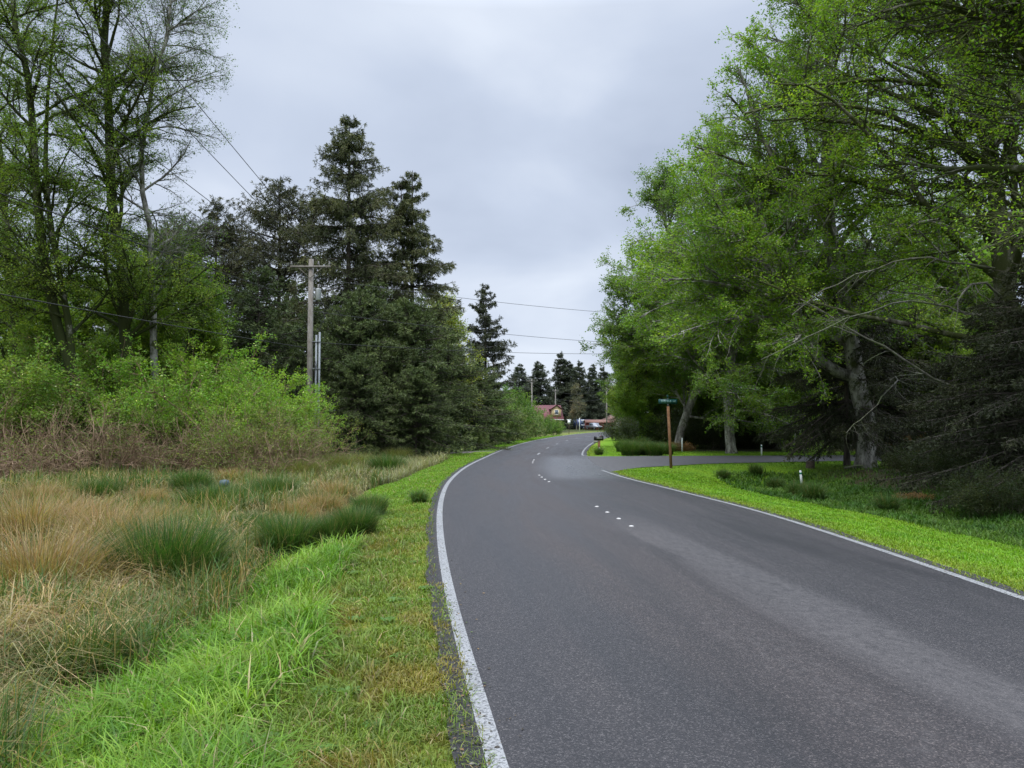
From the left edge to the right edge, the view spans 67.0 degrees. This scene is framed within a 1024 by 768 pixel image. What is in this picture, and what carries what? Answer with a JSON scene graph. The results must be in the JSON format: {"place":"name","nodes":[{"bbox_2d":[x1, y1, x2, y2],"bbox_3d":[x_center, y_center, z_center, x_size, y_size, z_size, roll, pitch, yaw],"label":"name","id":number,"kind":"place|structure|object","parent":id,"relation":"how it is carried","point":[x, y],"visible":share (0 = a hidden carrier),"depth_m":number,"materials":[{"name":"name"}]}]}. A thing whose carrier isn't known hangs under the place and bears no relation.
{"place":"outdoors","nodes":[
{"label":"outdoors","id":0,"kind":"place"},
{"bbox_2d":[439,306,488,432],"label":"tree","id":1,"kind":"object","parent":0,"point":[451,322],"visible":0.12,"depth_m":63.59,"materials":[{"name":"green plant"}]},
{"bbox_2d":[0,429,1023,767],"bbox_3d":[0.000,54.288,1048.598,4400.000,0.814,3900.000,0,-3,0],"label":"ground","id":2,"kind":"structure","parent":0,"point":[604,443],"depth_m":24.99,"materials":[{"name":"soil"}]},
{"bbox_2d":[1,476,79,502],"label":"grass tussock","id":3,"kind":"object","parent":2,"relation":"on","point":[53,487],"depth_m":20.64,"materials":[{"name":"plant"}]},
{"bbox_2d":[0,286,107,465],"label":"tree","id":4,"kind":"object","parent":2,"relation":"on","point":[37,320],"visible":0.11,"depth_m":38.99,"materials":[{"name":"green plant"}]},
{"bbox_2d":[0,483,113,544],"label":"grass tussock","id":5,"kind":"object","parent":2,"relation":"on","point":[34,508],"depth_m":13.24,"materials":[{"name":"plant"}]},
{"bbox_2d":[0,0,114,458],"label":"alder tree","id":6,"kind":"object","parent":2,"relation":"on","point":[2,351],"visible":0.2,"depth_m":41.87,"materials":[{"name":"green plant"}]},
{"bbox_2d":[0,383,127,480],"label":"shrub","id":7,"kind":"object","parent":2,"relation":"on","point":[12,462],"visible":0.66,"depth_m":28.93,"materials":[{"name":"brown plant"}]},
{"bbox_2d":[11,259,117,386],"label":"young tree","id":8,"kind":"object","parent":2,"relation":"on","point":[89,323],"visible":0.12,"depth_m":42.77,"materials":[{"name":"green plant"}]},
{"bbox_2d":[0,0,149,470],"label":"alder tree","id":9,"kind":"object","parent":2,"relation":"on","point":[34,273],"visible":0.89,"depth_m":33.96,"materials":[{"name":"green plant"}]},
{"bbox_2d":[0,316,158,475],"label":"shrub","id":10,"kind":"object","parent":2,"relation":"on","point":[33,378],"visible":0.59,"depth_m":31.66,"materials":[{"name":"green plant"}]},
{"bbox_2d":[10,486,154,523],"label":"grass tussock","id":11,"kind":"object","parent":2,"relation":"on","point":[92,507],"depth_m":15.66,"materials":[{"name":"plant"}]},
{"bbox_2d":[0,505,171,599],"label":"grass tussock","id":12,"kind":"object","parent":2,"relation":"on","point":[47,552],"depth_m":9.19,"materials":[{"name":"plant"}]},
{"bbox_2d":[0,602,171,698],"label":"rush clump","id":13,"kind":"object","parent":2,"relation":"on","point":[113,642],"visible":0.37,"depth_m":6.37,"materials":[{"name":"green plant"}]},
{"bbox_2d":[0,333,175,471],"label":"shrub","id":14,"kind":"object","parent":2,"relation":"on","point":[89,376],"visible":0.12,"depth_m":34.06,"materials":[{"name":"green plant"}]},
{"bbox_2d":[61,475,128,497],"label":"rush clump","id":15,"kind":"object","parent":2,"relation":"on","point":[97,490],"visible":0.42,"depth_m":21.75,"materials":[{"name":"green plant"}]},
{"bbox_2d":[70,330,121,458],"bbox_3d":[-20.466,0.788,38.258,4.647,7.011,3.997,1,-3,-23],"label":"young tree","id":16,"kind":"object","parent":2,"relation":"on","point":[99,341],"visible":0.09,"depth_m":38.22,"materials":[{"name":"green plant"}]},
{"bbox_2d":[0,388,195,476],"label":"shrub","id":17,"kind":"object","parent":2,"relation":"on","point":[107,454],"visible":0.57,"depth_m":29.11,"materials":[{"name":"brown plant"}]},
{"bbox_2d":[21,492,188,550],"bbox_3d":[-6.689,2.744,12.847,3.487,1.918,3.491,2,-3,-30],"label":"grass tussock","id":18,"kind":"object","parent":2,"relation":"on","point":[130,515],"depth_m":12.76,"materials":[{"name":"plant"}]},
{"bbox_2d":[0,0,230,444],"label":"alder tree","id":19,"kind":"object","parent":2,"relation":"on","point":[122,308],"visible":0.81,"depth_m":35.97,"materials":[{"name":"green plant"}]},
{"bbox_2d":[16,350,237,465],"bbox_3d":[-16.394,1.292,34.224,8.978,5.793,9.200,1,-3,-18],"label":"shrub","id":20,"kind":"object","parent":2,"relation":"on","point":[154,418],"visible":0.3,"depth_m":32.74,"materials":[{"name":"green plant"}]},
{"bbox_2d":[78,249,184,388],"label":"young tree","id":21,"kind":"object","parent":2,"relation":"on","point":[116,320],"visible":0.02,"depth_m":43.37,"materials":[{"name":"green plant"}]},
{"bbox_2d":[108,484,177,506],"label":"grass tussock","id":22,"kind":"object","parent":2,"relation":"on","point":[158,496],"depth_m":20.37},
{"bbox_2d":[52,0,239,461],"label":"alder tree","id":23,"kind":"object","parent":2,"relation":"on","point":[169,16],"visible":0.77,"depth_m":37.79,"materials":[{"name":"green plant"}]},
{"bbox_2d":[108,291,199,436],"bbox_3d":[-17.617,-0.230,38.563,5.996,9.047,5.158,-3,-4,42],"label":"young tree","id":24,"kind":"object","parent":2,"relation":"on","point":[145,340],"visible":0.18,"depth_m":38.34,"materials":[{"name":"green plant"}]},
{"bbox_2d":[90,400,231,473],"bbox_3d":[-13.909,3.056,31.201,7.307,4.820,6.118,-2,-3,35],"label":"shrub","id":25,"kind":"object","parent":2,"relation":"on","point":[181,460],"visible":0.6,"depth_m":30.24,"materials":[{"name":"brown plant"}]},
{"bbox_2d":[48,503,284,589],"bbox_3d":[-4.534,2.219,10.196,3.070,1.268,2.981,0,-3,0],"label":"rush clump","id":26,"kind":"object","parent":2,"relation":"on","point":[202,542],"visible":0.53,"depth_m":9.90,"materials":[{"name":"green plant"}]},
{"bbox_2d":[46,323,323,469],"bbox_3d":[-14.445,0.634,34.796,12.140,7.039,10.910,1,-3,-25],"label":"shrub","id":27,"kind":"object","parent":2,"relation":"on","point":[207,384],"visible":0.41,"depth_m":33.27,"materials":[{"name":"green plant"}]},
{"bbox_2d":[0,526,371,767],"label":"tall grass","id":28,"kind":"structure","parent":2,"relation":"on","point":[212,683],"depth_m":5.41,"materials":[{"name":"plant"}]},
{"bbox_2d":[157,466,217,497],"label":"rush clump","id":29,"kind":"object","parent":2,"relation":"on","point":[186,477],"visible":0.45,"depth_m":22.76,"materials":[{"name":"green plant"}]},
{"bbox_2d":[134,259,264,459],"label":"young tree","id":30,"kind":"object","parent":2,"relation":"on","point":[204,336],"visible":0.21,"depth_m":40.78,"materials":[{"name":"green plant"}]},
{"bbox_2d":[138,194,282,370],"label":"spruce tree","id":31,"kind":"object","parent":2,"relation":"on","point":[217,242],"visible":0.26,"depth_m":60.56,"materials":[{"name":"green plant"}]},
{"bbox_2d":[161,477,260,512],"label":"rush clump","id":32,"kind":"object","parent":2,"relation":"on","point":[212,489],"visible":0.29,"depth_m":18.15,"materials":[{"name":"green plant"}]},
{"bbox_2d":[0,450,451,767],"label":"dry grass","id":33,"kind":"structure","parent":2,"relation":"on","point":[415,465],"depth_m":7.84,"materials":[{"name":"plant"}]},
{"bbox_2d":[142,382,347,474],"bbox_3d":[-10.469,2.063,30.816,7.766,4.416,7.769,1,-3,-11],"label":"shrub","id":34,"kind":"object","parent":2,"relation":"on","point":[230,452],"visible":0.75,"depth_m":29.99,"materials":[{"name":"green plant"}]},
{"bbox_2d":[177,265,326,454],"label":"spruce tree","id":35,"kind":"object","parent":2,"relation":"on","point":[250,301],"visible":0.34,"depth_m":45.91,"materials":[{"name":"green plant"}]},
{"bbox_2d":[216,504,291,536],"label":"rush clump","id":36,"kind":"object","parent":2,"relation":"on","point":[252,518],"visible":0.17,"depth_m":14.36,"materials":[{"name":"green plant"}]},
{"bbox_2d":[151,353,360,464],"bbox_3d":[-11.293,1.601,35.010,8.767,5.656,9.755,0,-3,0],"label":"shrub","id":37,"kind":"object","parent":2,"relation":"on","point":[305,402],"visible":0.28,"depth_m":33.32,"materials":[{"name":"green plant"}]},
{"bbox_2d":[181,175,359,373],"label":"spruce tree","id":38,"kind":"object","parent":2,"relation":"on","point":[273,220],"visible":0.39,"depth_m":59.04,"materials":[{"name":"green plant"}]},
{"bbox_2d":[212,415,341,474],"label":"shrub","id":39,"kind":"object","parent":2,"relation":"on","point":[281,456],"visible":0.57,"depth_m":29.20,"materials":[{"name":"brown plant"}]},
{"bbox_2d":[239,472,322,494],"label":"rush clump","id":40,"kind":"object","parent":2,"relation":"on","point":[279,483],"visible":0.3,"depth_m":22.03,"materials":[{"name":"green plant"}]},
{"bbox_2d":[235,508,336,560],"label":"rush clump","id":41,"kind":"object","parent":2,"relation":"on","point":[300,533],"visible":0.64,"depth_m":12.61,"materials":[{"name":"green plant"}]},
{"bbox_2d":[253,494,329,524],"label":"grass tussock","id":42,"kind":"object","parent":2,"relation":"on","point":[287,504],"depth_m":16.80,"materials":[{"name":"plant"}]},
{"bbox_2d":[265,456,331,476],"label":"sedge tussock","id":43,"kind":"object","parent":2,"relation":"on","point":[301,468],"visible":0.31,"depth_m":28.98,"materials":[{"name":"green plant"}]},
{"bbox_2d":[223,401,375,468],"bbox_3d":[-8.980,2.390,32.459,6.371,3.621,6.369,1,-3,-19],"label":"shrub","id":44,"kind":"object","parent":2,"relation":"on","point":[325,443],"visible":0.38,"depth_m":32.14,"materials":[{"name":"brown plant"}]},
{"bbox_2d":[259,305,348,445],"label":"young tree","id":45,"kind":"object","parent":2,"relation":"on","point":[301,338],"visible":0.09,"depth_m":48.67,"materials":[{"name":"green plant"}]},
{"bbox_2d":[290,256,330,454],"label":"utility pole","id":46,"kind":"object","parent":2,"relation":"on","point":[310,341],"visible":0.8,"depth_m":40.08,"materials":[{"name":"grey wood"}]},
{"bbox_2d":[0,37,290,260],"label":"overhead wire","id":47,"kind":"object","parent":46,"relation":"attached to","point":[120,132],"visible":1,"depth_m":18.62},
{"bbox_2d":[289,485,351,519],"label":"grass tussock","id":48,"kind":"object","parent":2,"relation":"on","point":[326,502],"depth_m":18.20,"materials":[{"name":"plant"}]},
{"bbox_2d":[304,509,365,546],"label":"rush clump","id":49,"kind":"object","parent":2,"relation":"on","point":[333,528],"visible":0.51,"depth_m":12.85,"materials":[{"name":"green plant"}]},
{"bbox_2d":[301,474,368,503],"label":"grass tussock","id":50,"kind":"object","parent":2,"relation":"on","point":[329,488],"depth_m":21.22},
{"bbox_2d":[256,114,438,379],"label":"spruce tree","id":51,"kind":"object","parent":2,"relation":"on","point":[340,210],"visible":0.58,"depth_m":54.73,"materials":[{"name":"green plant"}]},
{"bbox_2d":[145,435,561,767],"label":"verge grass","id":52,"kind":"structure","parent":2,"relation":"on","point":[399,688],"depth_m":5.86,"materials":[{"name":"plant"}]},
{"bbox_2d":[321,500,391,537],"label":"rush clump","id":53,"kind":"object","parent":2,"relation":"on","point":[367,519],"visible":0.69,"depth_m":13.12,"materials":[{"name":"green plant"}]},
{"bbox_2d":[312,351,403,459],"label":"spruce tree","id":54,"kind":"object","parent":2,"relation":"on","point":[361,399],"visible":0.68,"depth_m":42.55,"materials":[{"name":"green plant"}]},
{"bbox_2d":[292,284,440,456],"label":"spruce tree","id":55,"kind":"object","parent":2,"relation":"on","point":[362,308],"visible":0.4,"depth_m":45.79,"materials":[{"name":"green plant"}]},
{"bbox_2d":[341,490,395,516],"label":"rush clump","id":56,"kind":"object","parent":2,"relation":"on","point":[382,502],"visible":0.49,"depth_m":15.88,"materials":[{"name":"green plant"}]},
{"bbox_2d":[360,451,414,471],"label":"rush clump","id":57,"kind":"object","parent":2,"relation":"on","point":[378,462],"visible":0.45,"depth_m":32.84,"materials":[{"name":"green plant"}]},
{"bbox_2d":[317,278,465,446],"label":"spruce tree","id":58,"kind":"object","parent":2,"relation":"on","point":[378,292],"visible":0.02,"depth_m":49.73,"materials":[{"name":"green plant"}]},
{"bbox_2d":[337,294,483,456],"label":"spruce tree","id":59,"kind":"object","parent":2,"relation":"on","point":[408,334],"visible":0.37,"depth_m":46.82,"materials":[{"name":"green plant"}]},
{"bbox_2d":[366,363,464,459],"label":"spruce tree","id":60,"kind":"object","parent":2,"relation":"on","point":[415,384],"visible":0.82,"depth_m":43.54,"materials":[{"name":"green plant"}]},
{"bbox_2d":[363,170,487,418],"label":"spruce tree","id":61,"kind":"object","parent":2,"relation":"on","point":[413,239],"visible":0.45,"depth_m":57.63,"materials":[{"name":"green plant"}]},
{"bbox_2d":[0,276,926,446],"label":"distant woodland","id":62,"kind":"object","parent":2,"relation":"on","point":[116,334],"visible":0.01,"depth_m":61.98,"materials":[{"name":"plant"}]},
{"bbox_2d":[421,325,518,451],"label":"spruce tree","id":63,"kind":"object","parent":2,"relation":"on","point":[469,417],"visible":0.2,"depth_m":54.34,"materials":[{"name":"green plant"}]},
{"bbox_2d":[454,363,526,445],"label":"spruce tree","id":64,"kind":"object","parent":2,"relation":"on","point":[488,403],"visible":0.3,"depth_m":65.30,"materials":[{"name":"green plant"}]},
{"bbox_2d":[460,283,523,406],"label":"spruce tree","id":65,"kind":"object","parent":2,"relation":"on","point":[481,310],"visible":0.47,"depth_m":89.82,"materials":[{"name":"green plant"}]},
{"bbox_2d":[492,404,532,441],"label":"bush","id":66,"kind":"object","parent":2,"relation":"on","point":[522,428],"visible":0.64,"depth_m":78.99,"materials":[{"name":"green plant"}]},
{"bbox_2d":[483,383,547,440],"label":"bush","id":67,"kind":"object","parent":2,"relation":"on","point":[531,410],"visible":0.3,"depth_m":80.93,"materials":[{"name":"green plant"}]},
{"bbox_2d":[506,363,541,404],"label":"spruce tree","id":68,"kind":"object","parent":2,"relation":"on","point":[519,372],"visible":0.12,"depth_m":224.60,"materials":[{"name":"green plant"}]},
{"bbox_2d":[520,361,575,429],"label":"spruce tree","id":69,"kind":"object","parent":2,"relation":"on","point":[539,376],"visible":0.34,"depth_m":213.82,"materials":[{"name":"green plant"}]},
{"bbox_2d":[541,352,578,422],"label":"spruce tree","id":70,"kind":"object","parent":2,"relation":"on","point":[560,370],"visible":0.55,"depth_m":229.88,"materials":[{"name":"green plant"}]},
{"bbox_2d":[562,360,591,424],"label":"spruce tree","id":71,"kind":"object","parent":2,"relation":"on","point":[577,374],"visible":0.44,"depth_m":224.86,"materials":[{"name":"green plant"}]},
{"bbox_2d":[565,364,610,429],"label":"spruce tree","id":72,"kind":"object","parent":2,"relation":"on","point":[597,411],"visible":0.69,"depth_m":220.65,"materials":[{"name":"green plant"}]},
{"bbox_2d":[598,416,667,441],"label":"bush","id":73,"kind":"object","parent":2,"relation":"on","point":[629,428],"visible":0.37,"depth_m":65.36,"materials":[{"name":"green plant"}]},
{"bbox_2d":[600,349,673,440],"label":"young tree","id":74,"kind":"object","parent":2,"relation":"on","point":[630,403],"visible":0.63,"depth_m":59.27,"materials":[{"name":"green plant"}]},
{"bbox_2d":[594,275,690,438],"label":"alder tree","id":75,"kind":"object","parent":2,"relation":"on","point":[621,367],"visible":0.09,"depth_m":61.05,"materials":[{"name":"green plant"}]},
{"bbox_2d":[633,406,704,446],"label":"bush","id":76,"kind":"object","parent":2,"relation":"on","point":[656,430],"visible":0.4,"depth_m":57.60,"materials":[{"name":"green plant"}]},
{"bbox_2d":[578,154,784,445],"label":"alder tree","id":77,"kind":"object","parent":2,"relation":"on","point":[661,198],"visible":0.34,"depth_m":52.48,"materials":[{"name":"green plant"}]},
{"bbox_2d":[659,403,747,448],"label":"bush","id":78,"kind":"object","parent":2,"relation":"on","point":[698,438],"visible":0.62,"depth_m":54.32,"materials":[{"name":"green plant"}]},
{"bbox_2d":[673,345,741,443],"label":"young tree","id":79,"kind":"object","parent":2,"relation":"on","point":[705,403],"visible":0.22,"depth_m":56.69,"materials":[{"name":"green plant"}]},
{"bbox_2d":[620,112,832,456],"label":"alder tree","id":80,"kind":"object","parent":2,"relation":"on","point":[726,384],"visible":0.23,"depth_m":45.19,"materials":[{"name":"green plant"}]},
{"bbox_2d":[713,409,790,448],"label":"bush","id":81,"kind":"object","parent":2,"relation":"on","point":[746,438],"visible":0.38,"depth_m":54.55,"materials":[{"name":"green plant"}]},
{"bbox_2d":[733,341,799,444],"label":"young tree","id":82,"kind":"object","parent":2,"relation":"on","point":[750,418],"visible":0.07,"depth_m":54.68,"materials":[{"name":"green plant"}]},
{"bbox_2d":[605,0,994,468],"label":"alder tree","id":83,"kind":"object","parent":2,"relation":"on","point":[744,220],"visible":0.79,"depth_m":31.73,"materials":[{"name":"green plant"}]},
{"bbox_2d":[771,342,843,444],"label":"young tree","id":84,"kind":"object","parent":2,"relation":"on","point":[796,397],"visible":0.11,"depth_m":51.06,"materials":[{"name":"green plant"}]},
{"bbox_2d":[796,480,837,500],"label":"rush clump","id":85,"kind":"object","parent":2,"relation":"on","point":[813,491],"visible":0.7,"depth_m":25.44,"materials":[{"name":"green plant"}]},
{"bbox_2d":[751,242,940,473],"bbox_3d":[14.982,-0.675,33.932,8.942,11.388,8.175,1,-3,-17],"label":"spruce tree","id":86,"kind":"object","parent":2,"relation":"on","point":[845,421],"visible":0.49,"depth_m":33.24,"materials":[{"name":"green plant"}]},
{"bbox_2d":[712,461,1023,549],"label":"swale grass","id":87,"kind":"structure","parent":2,"relation":"on","point":[845,499],"depth_m":23.00,"materials":[{"name":"plant"}]},
{"bbox_2d":[775,236,967,456],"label":"spruce tree","id":88,"kind":"object","parent":2,"relation":"on","point":[892,405],"visible":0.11,"depth_m":42.04,"materials":[{"name":"green plant"}]},
{"bbox_2d":[725,0,1023,479],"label":"alder tree","id":89,"kind":"object","parent":2,"relation":"on","point":[1002,262],"visible":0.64,"depth_m":26.73,"materials":[{"name":"green plant"}]},
{"bbox_2d":[861,490,906,512],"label":"rush clump","id":90,"kind":"object","parent":2,"relation":"on","point":[888,503],"visible":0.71,"depth_m":22.06,"materials":[{"name":"green plant"}]},
{"bbox_2d":[860,188,959,437],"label":"alder tree","id":91,"kind":"object","parent":2,"relation":"on","point":[909,223],"visible":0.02,"depth_m":49.79,"materials":[{"name":"green plant"}]},
{"bbox_2d":[806,0,1023,275],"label":"alder tree","id":92,"kind":"object","parent":2,"relation":"on","point":[1004,23],"visible":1,"depth_m":17.82,"materials":[{"name":"green plant"}]},
{"bbox_2d":[880,432,953,474],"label":"bush","id":93,"kind":"object","parent":2,"relation":"on","point":[899,464],"visible":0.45,"depth_m":28.80,"materials":[{"name":"green plant"}]},
{"bbox_2d":[879,177,997,455],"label":"alder tree","id":94,"kind":"object","parent":2,"relation":"on","point":[958,279],"visible":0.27,"depth_m":41.32,"materials":[{"name":"green plant"}]},
{"bbox_2d":[879,351,997,458],"bbox_3d":[20.916,1.436,36.711,6.220,6.189,6.804,2,-4,-39],"label":"spruce tree","id":95,"kind":"object","parent":2,"relation":"on","point":[944,429],"visible":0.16,"depth_m":37.04,"materials":[{"name":"green plant"}]},
{"bbox_2d":[871,290,1023,487],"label":"spruce tree","id":96,"kind":"object","parent":2,"relation":"on","point":[951,410],"visible":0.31,"depth_m":25.06,"materials":[{"name":"green plant"}]},
{"bbox_2d":[899,430,1015,489],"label":"bush","id":97,"kind":"object","parent":2,"relation":"on","point":[940,463],"visible":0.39,"depth_m":24.81,"materials":[{"name":"green plant"}]},
{"bbox_2d":[893,236,1023,514],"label":"spruce tree","id":98,"kind":"object","parent":2,"relation":"on","point":[1016,443],"visible":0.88,"depth_m":22.57,"materials":[{"name":"green plant"}]},
{"bbox_2d":[933,452,1023,519],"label":"bush","id":99,"kind":"object","parent":2,"relation":"on","point":[981,496],"visible":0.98,"depth_m":20.19,"materials":[{"name":"green plant"}]},
{"bbox_2d":[0,0,1023,411],"label":"sky","id":100,"kind":"structure","parent":0,"point":[526,125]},
{"bbox_2d":[425,432,1023,767],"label":"road","id":101,"kind":"structure","parent":0,"point":[673,629],"depth_m":6.76,"materials":[{"name":"asphalt"}]},
{"bbox_2d":[436,432,593,767],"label":"road edge line","id":102,"kind":"object","parent":101,"relation":"on","point":[493,741],"visible":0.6,"depth_m":5.97,"materials":[{"name":"paint"}]},
{"bbox_2d":[425,473,1019,767],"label":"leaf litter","id":103,"kind":"object","parent":101,"relation":"on","point":[489,667],"visible":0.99,"depth_m":5.73,"materials":[{"name":"plant"}]},
{"bbox_2d":[602,470,1023,599],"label":"road edge line","id":104,"kind":"object","parent":101,"relation":"on","point":[949,572],"visible":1,"depth_m":11.12,"materials":[{"name":"paint"}]},
{"bbox_2d":[587,455,881,470],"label":"side road","id":105,"kind":"structure","parent":0,"point":[613,463],"depth_m":37.70,"materials":[{"name":"asphalt"}]},
{"bbox_2d":[587,445,1023,593],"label":"mown grass","id":106,"kind":"structure","parent":0,"point":[975,549],"depth_m":15.53,"materials":[{"name":"plant"}]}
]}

